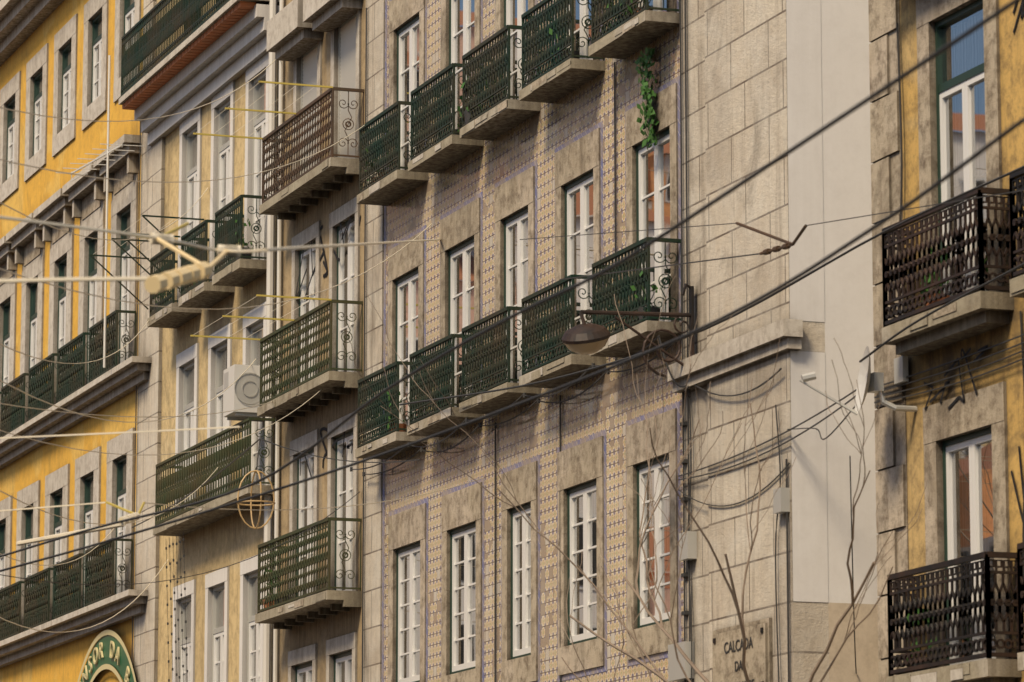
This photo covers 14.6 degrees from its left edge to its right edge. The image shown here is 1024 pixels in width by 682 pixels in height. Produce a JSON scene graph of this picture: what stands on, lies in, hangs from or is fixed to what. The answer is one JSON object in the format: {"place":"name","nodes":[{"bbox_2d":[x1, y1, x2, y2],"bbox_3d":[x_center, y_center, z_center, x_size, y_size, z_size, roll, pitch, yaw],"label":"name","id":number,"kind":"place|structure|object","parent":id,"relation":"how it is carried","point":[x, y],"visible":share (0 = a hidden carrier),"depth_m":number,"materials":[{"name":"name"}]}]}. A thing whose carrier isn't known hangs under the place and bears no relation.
{"place":"outdoors","nodes":[
{"label":"outdoors","id":0,"kind":"place"},
{"label":"ground","id":1,"kind":"structure","parent":0,"visible":0},
{"bbox_2d":[0,0,156,681],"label":"building","id":2,"kind":"structure","parent":1,"relation":"on","point":[54,54],"depth_m":73.71,"materials":[{"name":"paint"}]},
{"bbox_2d":[0,0,136,640],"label":"balcony railings","id":3,"kind":"object","parent":2,"relation":"on","point":[70,381],"visible":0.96,"depth_m":72.06,"materials":[{"name":"green metal"}]},
{"bbox_2d":[56,55,140,367],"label":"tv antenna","id":4,"kind":"object","parent":2,"relation":"attached to","point":[107,188],"visible":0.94,"depth_m":69.24,"materials":[{"name":"white paint"}]},
{"bbox_2d":[77,630,135,681],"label":"arch sign","id":5,"kind":"object","parent":2,"relation":"attached to","point":[109,648],"visible":1,"depth_m":69.19,"materials":[{"name":"green metal"}]},
{"bbox_2d":[119,0,279,681],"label":"building","id":6,"kind":"structure","parent":1,"relation":"on","point":[221,52],"depth_m":64.14,"materials":[{"name":"beige paint"}]},
{"bbox_2d":[90,215,203,309],"bbox_3d":[-5.904,-1.248,64.423,1.013,0.870,3.554,3,-10,-19],"label":"clothes drying rack","id":7,"kind":"object","parent":6,"relation":"attached to","point":[127,253],"visible":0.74,"depth_m":64.60,"materials":[{"name":"black metal"}]},
{"bbox_2d":[121,0,274,525],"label":"balcony railings","id":8,"kind":"object","parent":6,"relation":"attached to","point":[162,30],"visible":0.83,"depth_m":63.64,"materials":[{"name":"green metal"}]},
{"bbox_2d":[223,364,265,421],"bbox_3d":[-3.996,0.794,60.666,0.624,0.770,0.652,3,-10,-19],"label":"air conditioner","id":9,"kind":"object","parent":6,"relation":"attached to","point":[242,391],"visible":0.81,"depth_m":60.38,"materials":[{"name":"white paint"}]},
{"bbox_2d":[255,0,365,681],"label":"building","id":10,"kind":"structure","parent":1,"relation":"on","point":[317,637],"depth_m":58.11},
{"bbox_2d":[190,81,332,339],"bbox_3d":[-3.651,-1.839,57.979,1.090,3.085,3.624,3,-10,-19],"label":"clothesline","id":11,"kind":"object","parent":10,"relation":"attached to","point":[248,137],"visible":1,"depth_m":57.87,"materials":[{"name":"metal"}]},
{"bbox_2d":[257,87,363,613],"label":"balcony railings","id":12,"kind":"object","parent":10,"relation":"attached to","point":[268,601],"visible":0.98,"depth_m":57.59,"materials":[{"name":"green metal"}]},
{"bbox_2d":[355,0,880,681],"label":"building","id":13,"kind":"structure","parent":1,"relation":"on","point":[491,192],"depth_m":46.12,"materials":[{"name":"stone"}]},
{"bbox_2d":[0,0,1023,681],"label":"overhead wires","id":14,"kind":"object","parent":13,"relation":"attached to","point":[202,270],"visible":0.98,"depth_m":37.77,"materials":[{"name":"grey"}]},
{"bbox_2d":[357,0,681,447],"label":"balcony railings","id":15,"kind":"object","parent":13,"relation":"on","point":[560,319],"visible":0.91,"depth_m":49.88,"materials":[{"name":"green metal"}]},
{"bbox_2d":[562,283,694,397],"bbox_3d":[1.277,-0.043,43.846,1.523,1.285,0.522,3,-10,-19],"label":"street lamp","id":16,"kind":"object","parent":13,"relation":"attached to","point":[584,338],"visible":0.92,"depth_m":43.80,"materials":[{"name":"black metal"}]},
{"bbox_2d":[634,47,658,149],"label":"plant wall","id":17,"kind":"structure","parent":13,"relation":"attached to","point":[649,111],"depth_m":45.80,"materials":[{"name":"green plant"}]},
{"bbox_2d":[724,637,752,652],"bbox_3d":[2.389,3.210,42.219,0.004,0.119,0.784,3,-10,-19],"label":"sign lettering","id":18,"kind":"object","parent":13,"relation":"attached to","point":[736,647],"visible":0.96,"depth_m":42.23,"materials":[{"name":"grey paint"}]},
{"bbox_2d":[735,660,741,670],"bbox_3d":[2.389,3.423,42.182,0.004,0.103,0.201,3,-10,-19],"label":"sign lettering","id":19,"kind":"object","parent":13,"relation":"attached to","point":[739,665],"visible":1,"depth_m":42.20,"materials":[{"name":"grey paint"}]},
{"bbox_2d":[868,0,1023,681],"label":"building wall","id":20,"kind":"structure","parent":1,"relation":"on","point":[962,100],"depth_m":38.14,"materials":[{"name":"stone"}]},
{"bbox_2d":[800,346,916,414],"bbox_3d":[3.354,0.383,38.733,1.032,0.677,0.557,5,-11,-29],"label":"satellite dish","id":21,"kind":"object","parent":20,"relation":"attached to","point":[869,381],"visible":0.97,"depth_m":38.69,"materials":[{"name":"grey metal"}]},
{"bbox_2d":[882,169,1023,676],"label":"balcony railings","id":22,"kind":"object","parent":20,"relation":"attached to","point":[930,299],"visible":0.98,"depth_m":37.24,"materials":[{"name":"black metal"}]},
{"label":"pavement","id":23,"kind":"structure","parent":0,"visible":0},
{"bbox_2d":[345,277,926,681],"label":"bare tree","id":24,"kind":"object","parent":23,"relation":"on","point":[690,662],"visible":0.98,"depth_m":37.95,"materials":[{"name":"brown plant"}]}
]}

